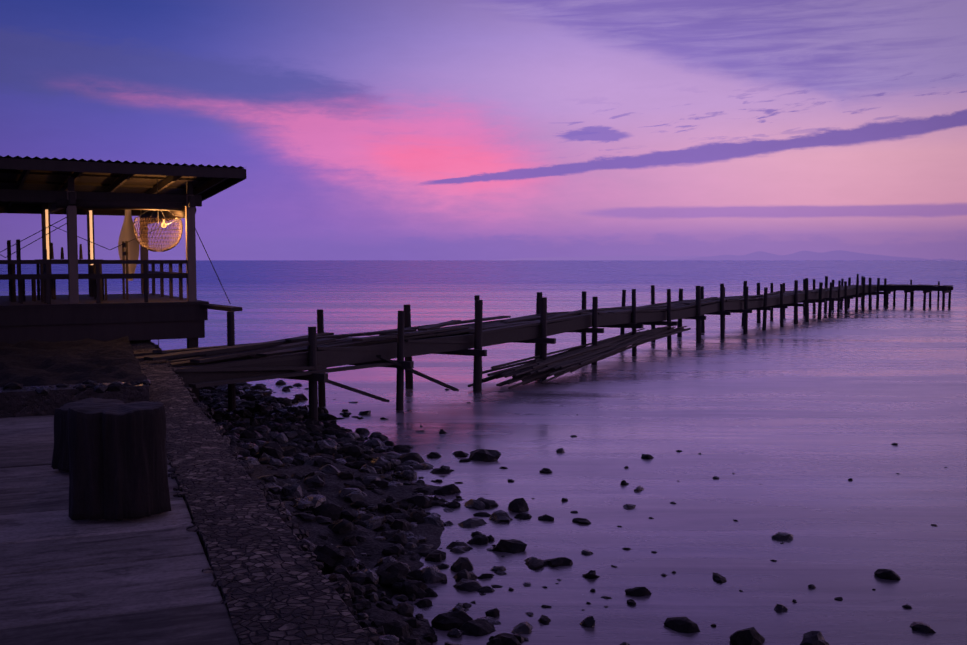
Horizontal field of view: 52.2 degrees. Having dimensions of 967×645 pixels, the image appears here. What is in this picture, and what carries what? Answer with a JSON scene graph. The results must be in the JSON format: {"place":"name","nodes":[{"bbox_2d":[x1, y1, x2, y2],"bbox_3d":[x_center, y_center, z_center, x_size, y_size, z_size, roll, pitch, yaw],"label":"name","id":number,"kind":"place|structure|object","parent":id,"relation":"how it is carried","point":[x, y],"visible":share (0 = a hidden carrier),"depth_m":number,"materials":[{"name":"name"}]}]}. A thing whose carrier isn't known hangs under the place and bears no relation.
{"place":"outdoors","nodes":[
{"label":"outdoors","id":0,"kind":"place"},
{"bbox_2d":[0,336,149,387],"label":"dark ground","id":1,"kind":"structure","parent":0,"point":[30,362],"depth_m":12.49,"materials":[{"name":"brown soil"}]},
{"bbox_2d":[199,384,444,644],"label":"pebble shore","id":2,"kind":"structure","parent":0,"point":[372,545],"depth_m":10.12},
{"bbox_2d":[227,311,235,410],"bbox_3d":[-4.349,1.039,17.044,0.140,2.460,0.133,0,4,1],"label":"wooden post","id":3,"kind":"object","parent":2,"relation":"in","point":[231,342],"depth_m":16.97,"materials":[{"name":"brown wood"}]},
{"bbox_2d":[130,340,379,644],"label":"stone wall","id":4,"kind":"structure","parent":2,"relation":"on","point":[272,583],"depth_m":5.22,"materials":[{"name":"grey stone"}]},
{"bbox_2d":[193,380,946,644],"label":"shore rocks","id":5,"kind":"object","parent":2,"relation":"on","point":[325,452],"depth_m":10.51,"materials":[{"name":"grey stone"}]},
{"bbox_2d":[0,260,966,644],"bbox_3d":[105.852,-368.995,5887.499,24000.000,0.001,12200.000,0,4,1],"label":"sea water","id":6,"kind":"structure","parent":0,"point":[790,426],"depth_m":16.02,"materials":[{"name":"liquid"}]},
{"bbox_2d":[172,286,952,386],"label":"pier beams","id":7,"kind":"structure","parent":6,"relation":"in","point":[334,358],"depth_m":22.25,"materials":[{"name":"brown wood"}]},
{"bbox_2d":[168,284,952,372],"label":"pier deck","id":8,"kind":"structure","parent":7,"relation":"on","point":[284,347],"depth_m":20.46,"materials":[{"name":"brown wood"}]},
{"bbox_2d":[134,320,460,402],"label":"fallen planks","id":9,"kind":"object","parent":8,"relation":"on","point":[171,354],"depth_m":15.90,"materials":[{"name":"brown wood"}]},
{"bbox_2d":[468,326,690,388],"bbox_3d":[3.635,0.751,27.110,1.480,0.713,13.516,2,4,30],"label":"pier pole bundle","id":10,"kind":"object","parent":6,"relation":"on","point":[572,359],"depth_m":24.18,"materials":[{"name":"brown wood"}]},
{"bbox_2d":[308,274,950,420],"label":"pier pilings","id":11,"kind":"object","parent":6,"relation":"in","point":[317,397],"depth_m":29.81,"materials":[{"name":"brown wood"}]},
{"bbox_2d":[930,258,956,260],"bbox_3d":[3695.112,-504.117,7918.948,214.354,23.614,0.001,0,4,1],"label":"ship","id":12,"kind":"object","parent":6,"relation":"in","point":[941,259],"depth_m":7919.10},
{"bbox_2d":[0,0,966,259],"label":"sky","id":13,"kind":"structure","parent":0,"point":[359,129],"materials":[{"name":"purple"}]},
{"bbox_2d":[500,255,704,259],"bbox_3d":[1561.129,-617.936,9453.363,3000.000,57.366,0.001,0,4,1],"label":"hills","id":14,"kind":"structure","parent":0,"point":[633,257],"depth_m":9458.62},
{"bbox_2d":[674,250,929,259],"bbox_3d":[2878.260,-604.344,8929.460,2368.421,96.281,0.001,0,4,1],"label":"hills","id":15,"kind":"structure","parent":0,"point":[829,255],"depth_m":8928.14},
{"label":"terrace subfloor","id":16,"kind":"structure","parent":0,"visible":0},
{"bbox_2d":[0,415,239,644],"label":"terrace planks","id":17,"kind":"object","parent":16,"relation":"on","point":[65,579],"depth_m":4.80,"materials":[{"name":"wood"}]},
{"bbox_2d":[0,379,150,417],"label":"soil bed","id":18,"kind":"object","parent":17,"relation":"on","point":[18,400],"depth_m":9.65,"materials":[{"name":"brown soil"}]},
{"bbox_2d":[51,398,123,471],"bbox_3d":[-2.808,0.797,7.125,0.535,0.454,0.597,0,4,1],"label":"log stump","id":19,"kind":"object","parent":17,"relation":"on","point":[60,459],"depth_m":6.96,"materials":[{"name":"brown plant"}]},
{"bbox_2d":[68,401,171,519],"bbox_3d":[-2.122,0.789,5.822,0.576,0.634,0.511,0,4,1],"label":"log stump","id":20,"kind":"object","parent":17,"relation":"on","point":[118,468],"depth_m":5.62,"materials":[{"name":"brown wood"}]},
{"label":"ground","id":21,"kind":"object","parent":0,"visible":0},
{"bbox_2d":[0,189,241,400],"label":"hut frame","id":22,"kind":"object","parent":21,"relation":"on","point":[100,315],"depth_m":17.36,"materials":[{"name":"brown wood"}]},
{"bbox_2d":[43,202,94,296],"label":"posts","id":23,"kind":"object","parent":22,"relation":"attached to","point":[90,271],"depth_m":20.32,"materials":[{"name":"brown wood"}]},
{"bbox_2d":[45,209,92,264],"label":"fluorescent tube lights","id":24,"kind":"object","parent":23,"relation":"attached to","point":[91,234],"depth_m":20.27},
{"bbox_2d":[1,217,230,344],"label":"ropes","id":25,"kind":"object","parent":22,"relation":"attached to","point":[110,249],"depth_m":17.59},
{"bbox_2d":[41,191,196,303],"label":"pavilion posts","id":26,"kind":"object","parent":22,"relation":"attached to","point":[72,252],"depth_m":17.85,"materials":[{"name":"brown wood"}]},
{"bbox_2d":[0,158,246,207],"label":"roof","id":27,"kind":"structure","parent":22,"relation":"on","point":[59,175],"depth_m":17.68,"materials":[{"name":"brown wood"}]},
{"bbox_2d":[0,155,245,168],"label":"corrugated roofing","id":28,"kind":"object","parent":27,"relation":"on","point":[117,161],"depth_m":16.59,"materials":[{"name":"metal"}]},
{"bbox_2d":[137,179,177,217],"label":"hanging cords","id":29,"kind":"object","parent":27,"relation":"hanging from","point":[157,210],"depth_m":18.12,"materials":[{"name":"brown fabric"}]},
{"bbox_2d":[133,217,182,251],"bbox_3d":[-5.981,-1.615,18.151,0.868,0.625,0.868,0,4,1],"label":"wicker lampshade","id":30,"kind":"object","parent":29,"relation":"hanging from","point":[178,223],"depth_m":18.03,"materials":[{"name":"wicker"}]},
{"bbox_2d":[55,199,195,223],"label":"hut rolled blinds","id":31,"kind":"object","parent":22,"relation":"attached to","point":[176,209],"depth_m":17.43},
{"bbox_2d":[118,210,139,280],"bbox_3d":[-6.970,-1.561,19.337,0.400,1.480,0.250,-2,4,-29],"label":"hut hammock chair","id":32,"kind":"object","parent":22,"relation":"hanging from","point":[127,233],"depth_m":19.36,"materials":[{"name":"grey fabric"}]}
]}

